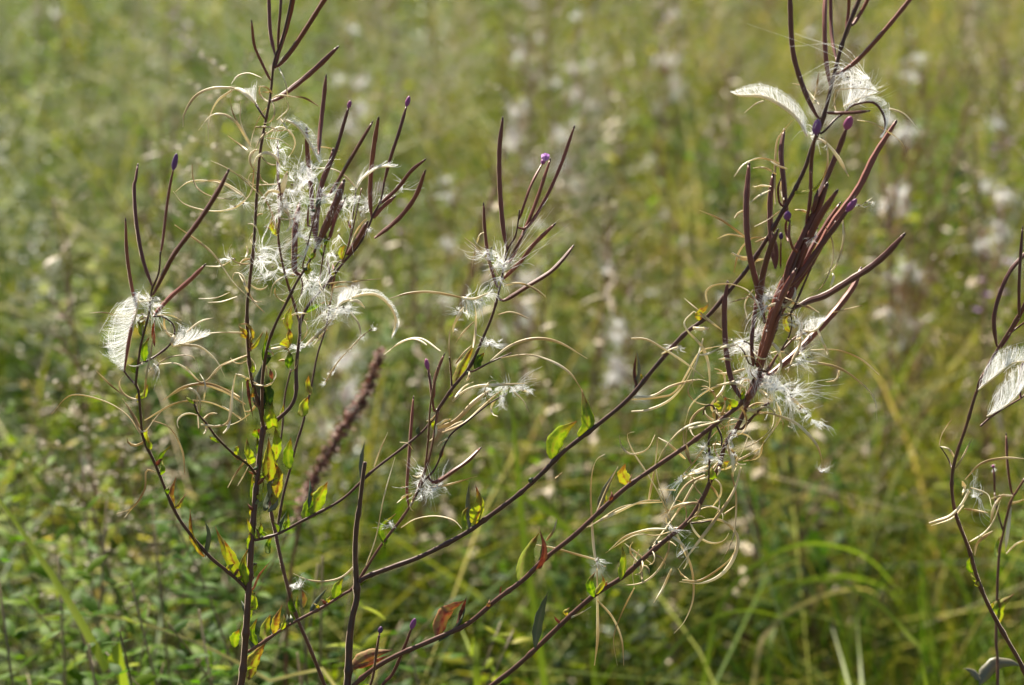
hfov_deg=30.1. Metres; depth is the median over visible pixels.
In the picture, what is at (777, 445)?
leafy forb
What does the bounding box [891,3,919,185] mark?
dry stalk
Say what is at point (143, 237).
dry stalk
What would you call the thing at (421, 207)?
leafy forb
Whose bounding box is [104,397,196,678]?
dry stalk
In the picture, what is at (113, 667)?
leafy weed
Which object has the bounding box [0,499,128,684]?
long blade
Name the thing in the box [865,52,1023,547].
seeding stalk
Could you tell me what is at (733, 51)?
seeding stalk
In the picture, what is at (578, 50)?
seeding stalk
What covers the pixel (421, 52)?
silvery forb
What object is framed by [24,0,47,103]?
leafy forb
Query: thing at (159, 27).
seeding stalk
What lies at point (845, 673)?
long blade
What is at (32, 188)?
leafy forb
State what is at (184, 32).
purple flower
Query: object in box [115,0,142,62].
leafy forb
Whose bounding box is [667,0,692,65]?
dry stalk
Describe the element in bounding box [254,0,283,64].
leafy forb
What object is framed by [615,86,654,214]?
leafy forb
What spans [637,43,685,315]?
seeding willowherb
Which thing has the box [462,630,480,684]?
long blade
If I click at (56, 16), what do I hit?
leafy forb
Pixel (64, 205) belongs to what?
seeding stalk
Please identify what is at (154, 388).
leafy forb
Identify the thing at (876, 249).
leafy forb
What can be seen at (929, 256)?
dry stalk
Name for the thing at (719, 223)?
seeding stalk
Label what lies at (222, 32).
leafy forb
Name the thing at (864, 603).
long blade
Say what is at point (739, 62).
silvery forb
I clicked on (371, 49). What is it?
seeding stalk
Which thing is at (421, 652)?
leafy weed
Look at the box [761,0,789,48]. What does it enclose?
dry stalk
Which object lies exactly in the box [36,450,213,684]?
leafy weed
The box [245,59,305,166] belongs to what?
leafy forb
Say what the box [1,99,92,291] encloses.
seeding stalk
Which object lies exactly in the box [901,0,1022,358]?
seeding stalk
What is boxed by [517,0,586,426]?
dry stalk
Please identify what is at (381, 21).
dry stalk
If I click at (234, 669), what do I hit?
leafy weed
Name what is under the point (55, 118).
leafy forb
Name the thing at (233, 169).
seeding stalk
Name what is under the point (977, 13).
seeding willowherb
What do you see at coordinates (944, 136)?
leafy forb
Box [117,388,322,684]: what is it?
leafy weed
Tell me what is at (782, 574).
long blade
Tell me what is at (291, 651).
leafy weed
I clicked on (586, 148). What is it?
leafy forb
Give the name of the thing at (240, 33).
seeding stalk
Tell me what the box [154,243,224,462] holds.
leafy forb
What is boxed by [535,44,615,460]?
seeding stalk
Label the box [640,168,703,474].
seeding willowherb
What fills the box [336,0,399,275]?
seeding stalk
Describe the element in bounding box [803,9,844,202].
seeding willowherb
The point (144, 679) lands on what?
leafy weed
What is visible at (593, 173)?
leafy forb
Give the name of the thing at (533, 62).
leafy forb
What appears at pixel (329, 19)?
leafy forb
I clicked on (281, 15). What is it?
leafy forb
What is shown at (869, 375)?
seeding stalk
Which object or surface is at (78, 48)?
dry stalk
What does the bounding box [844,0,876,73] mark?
leafy forb
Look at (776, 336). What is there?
dry stalk
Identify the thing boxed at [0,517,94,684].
leafy forb
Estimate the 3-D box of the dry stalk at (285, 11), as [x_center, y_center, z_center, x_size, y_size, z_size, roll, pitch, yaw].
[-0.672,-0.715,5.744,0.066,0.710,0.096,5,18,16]
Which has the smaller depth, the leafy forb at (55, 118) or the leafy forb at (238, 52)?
the leafy forb at (55, 118)
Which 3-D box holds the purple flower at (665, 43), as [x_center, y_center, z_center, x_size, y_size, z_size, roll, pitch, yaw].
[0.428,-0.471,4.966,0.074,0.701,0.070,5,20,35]
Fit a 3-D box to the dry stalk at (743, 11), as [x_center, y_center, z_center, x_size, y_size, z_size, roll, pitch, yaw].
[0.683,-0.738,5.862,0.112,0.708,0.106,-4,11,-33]
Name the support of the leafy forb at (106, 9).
on the ground at (20, 586)
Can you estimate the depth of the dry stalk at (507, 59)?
4.10 m
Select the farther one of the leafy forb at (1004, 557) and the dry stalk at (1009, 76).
the dry stalk at (1009, 76)
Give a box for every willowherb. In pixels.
[33,0,85,200]
[54,0,585,684]
[238,0,262,55]
[269,260,350,684]
[293,266,387,637]
[326,14,384,325]
[339,0,370,97]
[343,0,916,684]
[411,163,485,479]
[474,36,560,384]
[488,206,551,537]
[489,368,783,684]
[509,0,550,210]
[539,64,591,382]
[552,0,604,300]
[564,102,601,348]
[585,0,605,42]
[586,0,603,71]
[588,243,659,606]
[589,0,621,101]
[601,0,624,82]
[637,0,691,285]
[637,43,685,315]
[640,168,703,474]
[652,0,680,50]
[686,279,776,627]
[737,0,762,126]
[791,15,856,268]
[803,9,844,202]
[804,244,847,487]
[829,52,847,144]
[832,2,873,190]
[839,99,932,598]
[847,39,961,429]
[859,197,936,603]
[888,24,923,107]
[929,226,1023,674]
[951,0,995,125]
[958,96,1023,568]
[963,433,1023,684]
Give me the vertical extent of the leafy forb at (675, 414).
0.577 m
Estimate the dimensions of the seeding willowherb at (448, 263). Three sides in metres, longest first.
0.714 x 0.122 x 0.103 m
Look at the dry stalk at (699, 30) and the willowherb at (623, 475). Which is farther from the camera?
the dry stalk at (699, 30)
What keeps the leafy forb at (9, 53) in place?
on the ground at (20, 586)
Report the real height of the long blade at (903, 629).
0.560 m
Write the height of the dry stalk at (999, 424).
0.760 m
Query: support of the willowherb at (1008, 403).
on the ground at (20, 586)
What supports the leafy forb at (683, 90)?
on the ground at (20, 586)
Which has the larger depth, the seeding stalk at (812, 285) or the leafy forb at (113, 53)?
the leafy forb at (113, 53)
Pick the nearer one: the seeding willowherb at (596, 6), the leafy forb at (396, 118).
the leafy forb at (396, 118)
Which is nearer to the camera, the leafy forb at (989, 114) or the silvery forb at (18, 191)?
the silvery forb at (18, 191)
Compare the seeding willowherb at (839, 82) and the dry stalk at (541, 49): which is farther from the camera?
the dry stalk at (541, 49)
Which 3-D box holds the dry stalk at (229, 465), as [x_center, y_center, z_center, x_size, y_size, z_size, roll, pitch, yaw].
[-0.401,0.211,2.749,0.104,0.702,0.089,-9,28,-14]
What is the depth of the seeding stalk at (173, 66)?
4.89 m
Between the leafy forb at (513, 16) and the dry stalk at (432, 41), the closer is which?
the dry stalk at (432, 41)
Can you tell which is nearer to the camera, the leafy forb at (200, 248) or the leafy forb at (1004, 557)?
the leafy forb at (1004, 557)
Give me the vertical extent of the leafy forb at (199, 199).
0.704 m
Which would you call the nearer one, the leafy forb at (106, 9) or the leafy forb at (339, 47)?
the leafy forb at (339, 47)
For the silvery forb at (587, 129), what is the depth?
5.10 m
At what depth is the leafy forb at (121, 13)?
7.59 m
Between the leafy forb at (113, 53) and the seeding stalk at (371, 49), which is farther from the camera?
the leafy forb at (113, 53)
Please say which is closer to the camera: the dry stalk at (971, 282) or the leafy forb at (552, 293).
the dry stalk at (971, 282)
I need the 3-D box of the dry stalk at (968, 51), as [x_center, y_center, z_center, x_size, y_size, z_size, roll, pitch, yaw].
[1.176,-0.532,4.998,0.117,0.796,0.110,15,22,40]
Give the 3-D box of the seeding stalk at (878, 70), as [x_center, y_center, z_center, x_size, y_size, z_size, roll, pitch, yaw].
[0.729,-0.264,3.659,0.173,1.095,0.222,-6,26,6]
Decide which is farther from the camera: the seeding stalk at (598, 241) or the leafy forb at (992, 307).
the leafy forb at (992, 307)
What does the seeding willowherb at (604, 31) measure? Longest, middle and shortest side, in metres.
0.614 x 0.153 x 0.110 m
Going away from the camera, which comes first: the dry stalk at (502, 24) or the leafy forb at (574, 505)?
the leafy forb at (574, 505)
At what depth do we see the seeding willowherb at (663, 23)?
6.98 m
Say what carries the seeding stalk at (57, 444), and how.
on the ground at (20, 586)
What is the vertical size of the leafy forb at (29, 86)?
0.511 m
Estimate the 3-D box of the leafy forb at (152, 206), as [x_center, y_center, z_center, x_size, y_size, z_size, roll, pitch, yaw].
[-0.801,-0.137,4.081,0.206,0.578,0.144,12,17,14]
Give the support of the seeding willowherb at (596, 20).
on the ground at (20, 586)
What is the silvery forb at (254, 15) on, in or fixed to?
on the ground at (20, 586)
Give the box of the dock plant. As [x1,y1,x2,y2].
[284,346,386,684]
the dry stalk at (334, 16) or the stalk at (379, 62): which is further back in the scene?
the dry stalk at (334, 16)
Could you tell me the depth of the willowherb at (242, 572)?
1.21 m
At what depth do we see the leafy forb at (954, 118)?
4.11 m
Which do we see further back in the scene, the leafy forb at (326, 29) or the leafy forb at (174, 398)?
the leafy forb at (326, 29)
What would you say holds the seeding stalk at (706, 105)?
on the ground at (20, 586)
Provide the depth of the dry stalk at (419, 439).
2.68 m
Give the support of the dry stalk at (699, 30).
on the ground at (20, 586)
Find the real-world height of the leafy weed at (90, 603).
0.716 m
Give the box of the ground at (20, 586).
[0,0,1023,684]
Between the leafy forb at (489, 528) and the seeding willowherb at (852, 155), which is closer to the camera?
the leafy forb at (489, 528)
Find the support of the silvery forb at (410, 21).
on the ground at (20, 586)
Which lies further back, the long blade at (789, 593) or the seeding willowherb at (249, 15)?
the seeding willowherb at (249, 15)
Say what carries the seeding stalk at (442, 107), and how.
on the ground at (20, 586)
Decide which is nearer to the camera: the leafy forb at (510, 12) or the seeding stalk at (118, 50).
the seeding stalk at (118, 50)
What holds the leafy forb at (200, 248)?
on the ground at (20, 586)
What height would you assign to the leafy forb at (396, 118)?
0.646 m
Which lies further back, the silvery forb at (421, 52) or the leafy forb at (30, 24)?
the leafy forb at (30, 24)
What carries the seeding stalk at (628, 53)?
on the ground at (20, 586)
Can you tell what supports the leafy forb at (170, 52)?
on the ground at (20, 586)
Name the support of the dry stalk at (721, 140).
on the ground at (20, 586)
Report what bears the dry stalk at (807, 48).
on the ground at (20, 586)
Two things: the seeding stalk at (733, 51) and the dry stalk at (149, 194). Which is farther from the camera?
the seeding stalk at (733, 51)
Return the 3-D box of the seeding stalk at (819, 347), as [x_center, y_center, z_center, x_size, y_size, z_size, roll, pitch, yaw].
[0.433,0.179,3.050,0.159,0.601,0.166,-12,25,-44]
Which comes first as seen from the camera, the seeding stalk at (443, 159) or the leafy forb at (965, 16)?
the seeding stalk at (443, 159)
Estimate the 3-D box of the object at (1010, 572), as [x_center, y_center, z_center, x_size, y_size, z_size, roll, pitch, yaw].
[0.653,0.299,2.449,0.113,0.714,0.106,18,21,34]
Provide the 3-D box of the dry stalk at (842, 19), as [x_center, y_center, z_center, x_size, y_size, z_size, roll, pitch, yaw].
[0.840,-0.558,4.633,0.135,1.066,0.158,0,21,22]
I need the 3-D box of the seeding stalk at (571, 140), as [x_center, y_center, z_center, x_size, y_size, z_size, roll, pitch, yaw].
[0.053,-0.143,3.727,0.229,0.830,0.219,8,15,10]
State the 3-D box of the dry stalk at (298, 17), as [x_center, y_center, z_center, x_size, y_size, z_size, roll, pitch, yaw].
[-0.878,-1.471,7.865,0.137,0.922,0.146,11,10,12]
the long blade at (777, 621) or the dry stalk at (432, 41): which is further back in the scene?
the dry stalk at (432, 41)
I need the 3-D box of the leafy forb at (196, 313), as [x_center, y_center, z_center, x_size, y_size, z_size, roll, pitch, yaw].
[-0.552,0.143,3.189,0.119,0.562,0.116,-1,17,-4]
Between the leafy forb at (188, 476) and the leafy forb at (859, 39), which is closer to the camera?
the leafy forb at (188, 476)
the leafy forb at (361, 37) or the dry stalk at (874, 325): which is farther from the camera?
the leafy forb at (361, 37)
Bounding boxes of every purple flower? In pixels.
[164,0,187,169]
[169,9,225,275]
[177,17,200,257]
[253,0,264,93]
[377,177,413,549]
[484,0,498,84]
[514,1,530,127]
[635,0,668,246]
[662,0,671,75]
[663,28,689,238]
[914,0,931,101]
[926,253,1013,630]
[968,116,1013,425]
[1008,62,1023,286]
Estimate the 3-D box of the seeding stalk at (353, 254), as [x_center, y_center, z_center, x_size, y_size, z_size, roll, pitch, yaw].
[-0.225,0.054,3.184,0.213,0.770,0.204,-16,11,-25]
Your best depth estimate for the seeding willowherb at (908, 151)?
3.50 m
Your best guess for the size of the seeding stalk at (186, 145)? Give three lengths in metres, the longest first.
0.825 x 0.228 x 0.218 m
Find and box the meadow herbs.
[0,0,1023,684]
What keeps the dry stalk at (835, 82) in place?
on the ground at (20, 586)
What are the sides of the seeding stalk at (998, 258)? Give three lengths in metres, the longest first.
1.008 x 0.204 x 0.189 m
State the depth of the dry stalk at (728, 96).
3.77 m
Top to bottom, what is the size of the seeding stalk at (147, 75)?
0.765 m
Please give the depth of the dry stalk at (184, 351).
2.73 m
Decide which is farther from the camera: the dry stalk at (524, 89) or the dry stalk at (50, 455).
the dry stalk at (524, 89)
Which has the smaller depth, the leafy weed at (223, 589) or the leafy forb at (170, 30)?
the leafy weed at (223, 589)
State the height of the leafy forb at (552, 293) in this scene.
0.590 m
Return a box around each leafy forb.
[0,4,28,136]
[0,13,49,112]
[0,96,20,182]
[0,116,47,378]
[0,333,14,347]
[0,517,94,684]
[7,54,53,165]
[10,5,88,188]
[11,0,33,50]
[13,1,45,70]
[17,0,82,254]
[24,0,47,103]
[34,219,178,564]
[37,78,94,194]
[40,0,70,101]
[61,0,133,90]
[67,0,85,89]
[69,0,108,201]
[71,162,134,452]
[83,0,106,67]
[83,267,217,599]
[88,271,220,647]
[92,0,128,100]
[95,104,129,266]
[101,68,139,263]
[106,0,141,96]
[106,146,196,337]
[107,82,199,288]
[112,1,135,61]
[115,0,138,70]
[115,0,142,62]
[116,0,141,109]
[134,108,221,388]
[140,2,191,167]
[143,1,176,90]
[144,261,215,563]
[147,12,193,122]
[149,409,266,684]
[151,382,223,649]
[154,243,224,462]
[155,11,211,174]
[164,161,223,430]
[168,0,207,69]
[179,0,232,139]
[186,21,232,171]
[195,544,299,684]
[201,5,253,74]
[209,1,239,74]
[214,30,275,237]
[219,6,268,102]
[228,22,274,106]
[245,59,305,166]
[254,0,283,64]
[262,10,345,170]
[266,0,295,67]
[276,8,349,169]
[280,0,313,109]
[282,40,346,248]
[300,6,338,87]
[307,3,342,99]
[315,0,337,79]
[317,0,358,120]
[344,58,439,282]
[350,0,385,95]
[351,272,438,612]
[372,0,403,79]
[386,29,429,102]
[395,1,410,55]
[410,117,450,352]
[414,429,496,684]
[434,2,468,95]
[448,370,569,684]
[454,9,488,108]
[479,0,507,100]
[485,0,539,94]
[485,353,562,625]
[499,0,523,39]
[512,6,555,128]
[517,197,593,486]
[535,364,648,684]
[541,18,617,242]
[546,96,641,381]
[558,0,584,51]
[561,97,628,351]
[566,36,624,181]
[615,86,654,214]
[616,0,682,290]
[638,43,703,180]
[647,318,726,670]
[653,0,685,75]
[664,0,715,93]
[683,100,783,426]
[707,67,766,179]
[718,0,734,59]
[718,390,866,684]
[719,92,822,368]
[773,130,860,391]
[795,135,873,467]
[838,7,883,72]
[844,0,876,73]
[866,171,906,349]
[875,2,903,46]
[878,88,964,260]
[887,113,1003,365]
[895,0,924,50]
[916,116,1019,380]
[929,8,991,140]
[931,62,992,350]
[946,0,982,69]
[950,240,1023,525]
[955,132,1023,377]
[956,481,1023,682]
[972,75,1020,163]
[1000,38,1023,106]
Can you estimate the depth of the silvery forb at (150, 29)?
7.35 m
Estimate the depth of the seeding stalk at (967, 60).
4.68 m
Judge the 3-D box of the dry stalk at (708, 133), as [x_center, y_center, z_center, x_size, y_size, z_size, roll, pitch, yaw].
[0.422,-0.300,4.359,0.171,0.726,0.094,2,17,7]
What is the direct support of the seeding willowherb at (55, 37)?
on the ground at (20, 586)
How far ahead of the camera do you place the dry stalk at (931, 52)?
5.67 m
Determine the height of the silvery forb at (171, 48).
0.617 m
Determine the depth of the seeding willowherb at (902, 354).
2.99 m
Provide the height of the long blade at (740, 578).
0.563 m
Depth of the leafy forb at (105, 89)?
5.65 m
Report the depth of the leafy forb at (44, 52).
5.87 m
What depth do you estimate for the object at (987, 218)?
3.71 m
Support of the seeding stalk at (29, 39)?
on the ground at (20, 586)
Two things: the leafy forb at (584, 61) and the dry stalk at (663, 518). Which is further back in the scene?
the leafy forb at (584, 61)
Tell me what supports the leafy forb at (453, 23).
on the ground at (20, 586)
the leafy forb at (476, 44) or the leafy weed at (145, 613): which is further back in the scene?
the leafy forb at (476, 44)
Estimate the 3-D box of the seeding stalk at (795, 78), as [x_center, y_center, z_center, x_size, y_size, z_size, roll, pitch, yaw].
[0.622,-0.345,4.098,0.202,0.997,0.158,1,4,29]
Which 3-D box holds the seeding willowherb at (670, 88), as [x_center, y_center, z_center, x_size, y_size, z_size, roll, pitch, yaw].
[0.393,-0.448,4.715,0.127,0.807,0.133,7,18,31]
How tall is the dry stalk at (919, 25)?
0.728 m
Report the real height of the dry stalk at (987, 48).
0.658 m
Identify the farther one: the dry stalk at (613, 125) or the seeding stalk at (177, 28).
the seeding stalk at (177, 28)
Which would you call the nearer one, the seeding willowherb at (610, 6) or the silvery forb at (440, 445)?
the silvery forb at (440, 445)
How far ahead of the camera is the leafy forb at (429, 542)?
2.52 m
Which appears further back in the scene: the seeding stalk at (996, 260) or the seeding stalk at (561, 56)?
the seeding stalk at (561, 56)
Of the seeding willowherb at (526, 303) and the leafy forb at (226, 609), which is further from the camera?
the seeding willowherb at (526, 303)
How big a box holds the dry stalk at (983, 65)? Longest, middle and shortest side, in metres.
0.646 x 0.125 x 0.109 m
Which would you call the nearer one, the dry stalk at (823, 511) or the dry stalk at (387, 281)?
the dry stalk at (823, 511)
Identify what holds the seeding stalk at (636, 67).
on the ground at (20, 586)
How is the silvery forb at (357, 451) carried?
on the ground at (20, 586)
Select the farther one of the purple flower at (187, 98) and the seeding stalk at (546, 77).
the purple flower at (187, 98)
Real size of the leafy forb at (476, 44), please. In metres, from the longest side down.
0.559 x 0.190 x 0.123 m
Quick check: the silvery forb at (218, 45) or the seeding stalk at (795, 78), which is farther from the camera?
the silvery forb at (218, 45)
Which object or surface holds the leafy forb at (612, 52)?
on the ground at (20, 586)
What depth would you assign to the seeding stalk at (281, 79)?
4.82 m
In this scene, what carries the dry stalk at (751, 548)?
on the ground at (20, 586)
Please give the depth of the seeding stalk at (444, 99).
3.57 m
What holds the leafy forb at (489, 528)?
on the ground at (20, 586)
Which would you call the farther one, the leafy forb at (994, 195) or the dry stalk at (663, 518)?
the leafy forb at (994, 195)
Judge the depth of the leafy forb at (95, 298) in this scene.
3.19 m
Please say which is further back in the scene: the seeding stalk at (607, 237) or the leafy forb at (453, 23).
the leafy forb at (453, 23)
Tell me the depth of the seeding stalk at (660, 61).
4.50 m
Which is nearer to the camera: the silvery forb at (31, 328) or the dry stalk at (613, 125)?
the silvery forb at (31, 328)
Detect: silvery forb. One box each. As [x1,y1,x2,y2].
[0,18,42,114]
[0,115,50,359]
[0,219,73,468]
[5,56,42,209]
[8,216,86,435]
[16,3,42,99]
[30,228,104,475]
[134,1,157,89]
[146,33,209,227]
[174,2,240,195]
[181,7,238,85]
[234,0,276,43]
[301,334,405,667]
[344,0,394,40]
[373,348,477,589]
[383,0,439,118]
[389,1,458,100]
[414,4,475,140]
[562,69,603,224]
[587,499,697,684]
[723,19,753,117]
[840,139,916,250]
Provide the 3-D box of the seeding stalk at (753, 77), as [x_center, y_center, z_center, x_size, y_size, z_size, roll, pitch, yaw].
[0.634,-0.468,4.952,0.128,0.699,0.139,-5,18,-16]
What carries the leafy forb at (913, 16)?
on the ground at (20, 586)
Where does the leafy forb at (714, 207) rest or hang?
on the ground at (20, 586)
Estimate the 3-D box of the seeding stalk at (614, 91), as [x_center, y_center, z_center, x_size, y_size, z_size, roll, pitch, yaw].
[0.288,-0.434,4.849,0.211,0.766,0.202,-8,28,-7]
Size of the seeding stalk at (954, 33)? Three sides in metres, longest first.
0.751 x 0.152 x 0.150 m
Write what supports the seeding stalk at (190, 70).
on the ground at (20, 586)
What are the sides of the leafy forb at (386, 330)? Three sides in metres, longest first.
0.643 x 0.219 x 0.141 m
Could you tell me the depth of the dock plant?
1.72 m
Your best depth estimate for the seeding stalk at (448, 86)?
4.10 m
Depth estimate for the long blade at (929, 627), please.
2.25 m
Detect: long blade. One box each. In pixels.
[0,446,154,684]
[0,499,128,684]
[4,610,335,684]
[429,475,598,684]
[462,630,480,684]
[499,333,547,684]
[640,609,801,684]
[701,541,903,684]
[751,588,877,684]
[752,579,928,684]
[765,574,903,684]
[778,444,800,683]
[832,628,850,684]
[838,522,945,684]
[856,619,862,684]
[862,503,978,684]
[896,444,938,684]
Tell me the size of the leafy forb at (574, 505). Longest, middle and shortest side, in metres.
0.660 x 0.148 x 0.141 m
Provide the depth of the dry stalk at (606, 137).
4.11 m
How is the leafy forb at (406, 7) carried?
on the ground at (20, 586)
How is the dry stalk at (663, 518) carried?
on the ground at (20, 586)
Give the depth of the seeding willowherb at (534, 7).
5.13 m
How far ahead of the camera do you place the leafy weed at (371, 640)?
1.60 m
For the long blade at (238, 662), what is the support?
on the ground at (20, 586)
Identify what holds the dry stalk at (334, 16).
on the ground at (20, 586)
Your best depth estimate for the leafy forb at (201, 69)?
5.67 m
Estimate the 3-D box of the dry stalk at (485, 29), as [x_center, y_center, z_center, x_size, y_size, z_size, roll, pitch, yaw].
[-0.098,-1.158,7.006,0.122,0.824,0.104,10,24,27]
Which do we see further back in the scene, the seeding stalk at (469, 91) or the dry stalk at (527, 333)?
the seeding stalk at (469, 91)
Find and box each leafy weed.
[0,400,100,679]
[0,451,175,684]
[0,546,66,684]
[0,555,231,684]
[3,567,251,684]
[20,353,197,676]
[35,604,169,684]
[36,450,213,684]
[59,489,239,684]
[67,494,224,684]
[72,600,132,684]
[92,493,327,684]
[105,609,238,684]
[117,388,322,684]
[150,509,355,684]
[279,563,339,684]
[296,621,531,684]
[300,586,391,684]
[329,544,464,684]
[406,622,466,684]
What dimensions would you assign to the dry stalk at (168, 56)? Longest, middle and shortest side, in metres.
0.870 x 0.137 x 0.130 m
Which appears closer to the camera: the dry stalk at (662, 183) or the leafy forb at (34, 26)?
the dry stalk at (662, 183)
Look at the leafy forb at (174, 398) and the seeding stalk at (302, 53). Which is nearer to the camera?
the leafy forb at (174, 398)
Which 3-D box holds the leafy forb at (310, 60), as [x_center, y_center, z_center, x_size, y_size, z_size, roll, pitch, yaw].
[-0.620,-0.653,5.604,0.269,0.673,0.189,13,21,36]
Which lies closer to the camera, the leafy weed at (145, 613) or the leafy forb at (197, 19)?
the leafy weed at (145, 613)
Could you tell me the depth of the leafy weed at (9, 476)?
2.19 m
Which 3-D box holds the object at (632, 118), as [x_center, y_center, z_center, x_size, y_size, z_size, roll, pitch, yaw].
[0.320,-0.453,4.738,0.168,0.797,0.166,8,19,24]
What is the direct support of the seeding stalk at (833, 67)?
on the ground at (20, 586)
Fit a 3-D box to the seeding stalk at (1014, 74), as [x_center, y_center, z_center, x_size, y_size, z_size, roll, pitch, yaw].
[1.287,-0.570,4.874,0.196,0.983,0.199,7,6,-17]
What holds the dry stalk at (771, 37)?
on the ground at (20, 586)
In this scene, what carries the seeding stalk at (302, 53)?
on the ground at (20, 586)
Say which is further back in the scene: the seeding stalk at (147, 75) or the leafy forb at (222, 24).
the leafy forb at (222, 24)
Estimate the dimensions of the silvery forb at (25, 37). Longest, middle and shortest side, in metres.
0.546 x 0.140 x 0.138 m
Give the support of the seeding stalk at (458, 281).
on the ground at (20, 586)
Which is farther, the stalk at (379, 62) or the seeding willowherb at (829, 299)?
the stalk at (379, 62)
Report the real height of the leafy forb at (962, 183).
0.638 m
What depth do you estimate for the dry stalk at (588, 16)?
6.58 m
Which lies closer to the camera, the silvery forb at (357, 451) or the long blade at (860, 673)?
the long blade at (860, 673)
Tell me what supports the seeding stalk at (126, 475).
on the ground at (20, 586)
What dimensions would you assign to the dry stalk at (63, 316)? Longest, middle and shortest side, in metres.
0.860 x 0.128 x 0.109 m
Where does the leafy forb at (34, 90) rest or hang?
on the ground at (20, 586)
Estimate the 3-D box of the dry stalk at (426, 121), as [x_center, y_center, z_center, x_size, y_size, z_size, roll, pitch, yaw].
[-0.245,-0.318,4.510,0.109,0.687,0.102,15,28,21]
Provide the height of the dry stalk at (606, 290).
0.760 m
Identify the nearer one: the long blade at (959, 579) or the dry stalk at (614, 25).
the long blade at (959, 579)
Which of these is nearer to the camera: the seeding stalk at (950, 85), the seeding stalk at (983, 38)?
the seeding stalk at (950, 85)
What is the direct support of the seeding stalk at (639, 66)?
on the ground at (20, 586)
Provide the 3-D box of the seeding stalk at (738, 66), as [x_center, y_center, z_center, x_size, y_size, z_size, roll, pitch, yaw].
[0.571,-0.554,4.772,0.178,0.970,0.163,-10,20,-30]
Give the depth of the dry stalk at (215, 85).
5.00 m
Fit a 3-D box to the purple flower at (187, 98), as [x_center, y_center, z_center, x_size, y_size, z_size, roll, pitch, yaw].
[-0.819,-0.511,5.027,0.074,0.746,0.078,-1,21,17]
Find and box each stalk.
[0,0,62,136]
[0,174,101,563]
[1,0,70,195]
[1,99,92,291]
[15,389,72,659]
[25,361,167,675]
[35,0,67,105]
[43,197,145,684]
[50,82,202,312]
[67,365,214,672]
[68,0,157,405]
[71,0,95,123]
[73,0,145,208]
[98,178,242,504]
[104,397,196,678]
[117,113,178,438]
[119,6,173,279]
[130,81,296,660]
[134,99,228,648]
[136,0,180,88]
[140,46,300,426]
[149,42,340,664]
[153,0,195,202]
[157,2,199,87]
[159,0,197,195]
[162,0,218,293]
[171,265,256,605]
[208,11,232,281]
[216,0,258,101]
[256,18,310,276]
[263,406,352,676]
[265,174,321,468]
[276,0,298,204]
[284,0,306,60]
[294,1,336,222]
[295,0,331,164]
[300,0,413,302]
[303,142,389,608]
[319,52,410,507]
[328,0,343,62]
[332,0,386,260]
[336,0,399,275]
[339,0,375,153]
[354,216,439,626]
[361,5,462,336]
[362,221,497,496]
[370,0,403,101]
[372,0,499,447]
[375,1,391,177]
[378,0,410,202]
[380,147,506,684]
[381,72,436,334]
[393,18,480,374]
[397,246,452,684]
[401,189,497,547]
[411,0,479,329]
[416,96,474,346]
[417,0,454,176]
[427,0,517,336]
[451,388,520,684]
[456,0,489,106]
[458,60,621,443]
[464,35,592,646]
[473,0,514,99]
[474,0,500,129]
[484,1,554,384]
[488,138,574,573]
[494,0,582,414]
[497,15,547,385]
[503,47,536,256]
[510,237,583,684]
[514,0,639,280]
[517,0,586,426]
[530,0,551,155]
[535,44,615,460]
[545,29,638,380]
[553,200,649,643]
[555,54,652,372]
[557,123,674,613]
[563,171,686,683]
[568,0,617,146]
[574,0,596,76]
[574,62,623,350]
[581,0,597,94]
[583,37,659,270]
[585,77,644,301]
[589,0,616,154]
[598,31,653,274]
[599,0,678,363]
[599,1,616,77]
[603,0,644,233]
[621,0,694,334]
[621,1,664,180]
[622,196,756,681]
[630,17,699,265]
[640,129,683,586]
[646,0,704,251]
[647,393,694,682]
[648,0,752,391]
[660,1,689,78]
[662,0,688,235]
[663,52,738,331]
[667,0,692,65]
[673,81,736,337]
[674,0,718,121]
[687,1,734,100]
[694,199,907,553]
[700,0,763,184]
[700,46,736,390]
[704,0,766,312]
[704,54,788,425]
[705,285,870,568]
[708,3,769,149]
[708,330,792,684]
[713,0,757,186]
[726,0,752,167]
[737,153,889,658]
[738,29,783,172]
[743,205,787,526]
[755,0,836,344]
[756,249,853,682]
[759,0,786,131]
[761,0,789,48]
[762,0,766,80]
[768,0,782,109]
[773,0,802,82]
[796,0,875,214]
[803,0,821,142]
[806,193,871,678]
[809,0,851,204]
[814,4,850,266]
[818,0,918,369]
[827,0,883,194]
[828,0,877,306]
[833,82,876,361]
[834,53,956,529]
[834,345,925,684]
[836,0,927,358]
[837,158,936,625]
[840,0,873,196]
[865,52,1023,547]
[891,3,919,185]
[891,66,980,495]
[899,0,939,108]
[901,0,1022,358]
[905,98,955,484]
[906,11,941,154]
[911,0,926,96]
[914,0,994,210]
[915,0,986,353]
[922,121,1023,683]
[930,0,979,115]
[937,122,1016,668]
[939,205,1023,409]
[940,0,980,228]
[941,0,1021,326]
[950,32,1023,369]
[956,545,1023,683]
[958,0,987,123]
[958,328,1023,681]
[958,408,1021,513]
[961,191,1023,681]
[962,1,1008,145]
[966,30,1001,160]
[976,31,1007,173]
[981,0,1015,107]
[981,0,1016,263]
[984,1,1023,169]
[989,0,1017,164]
[993,0,1023,169]
[1004,4,1023,219]

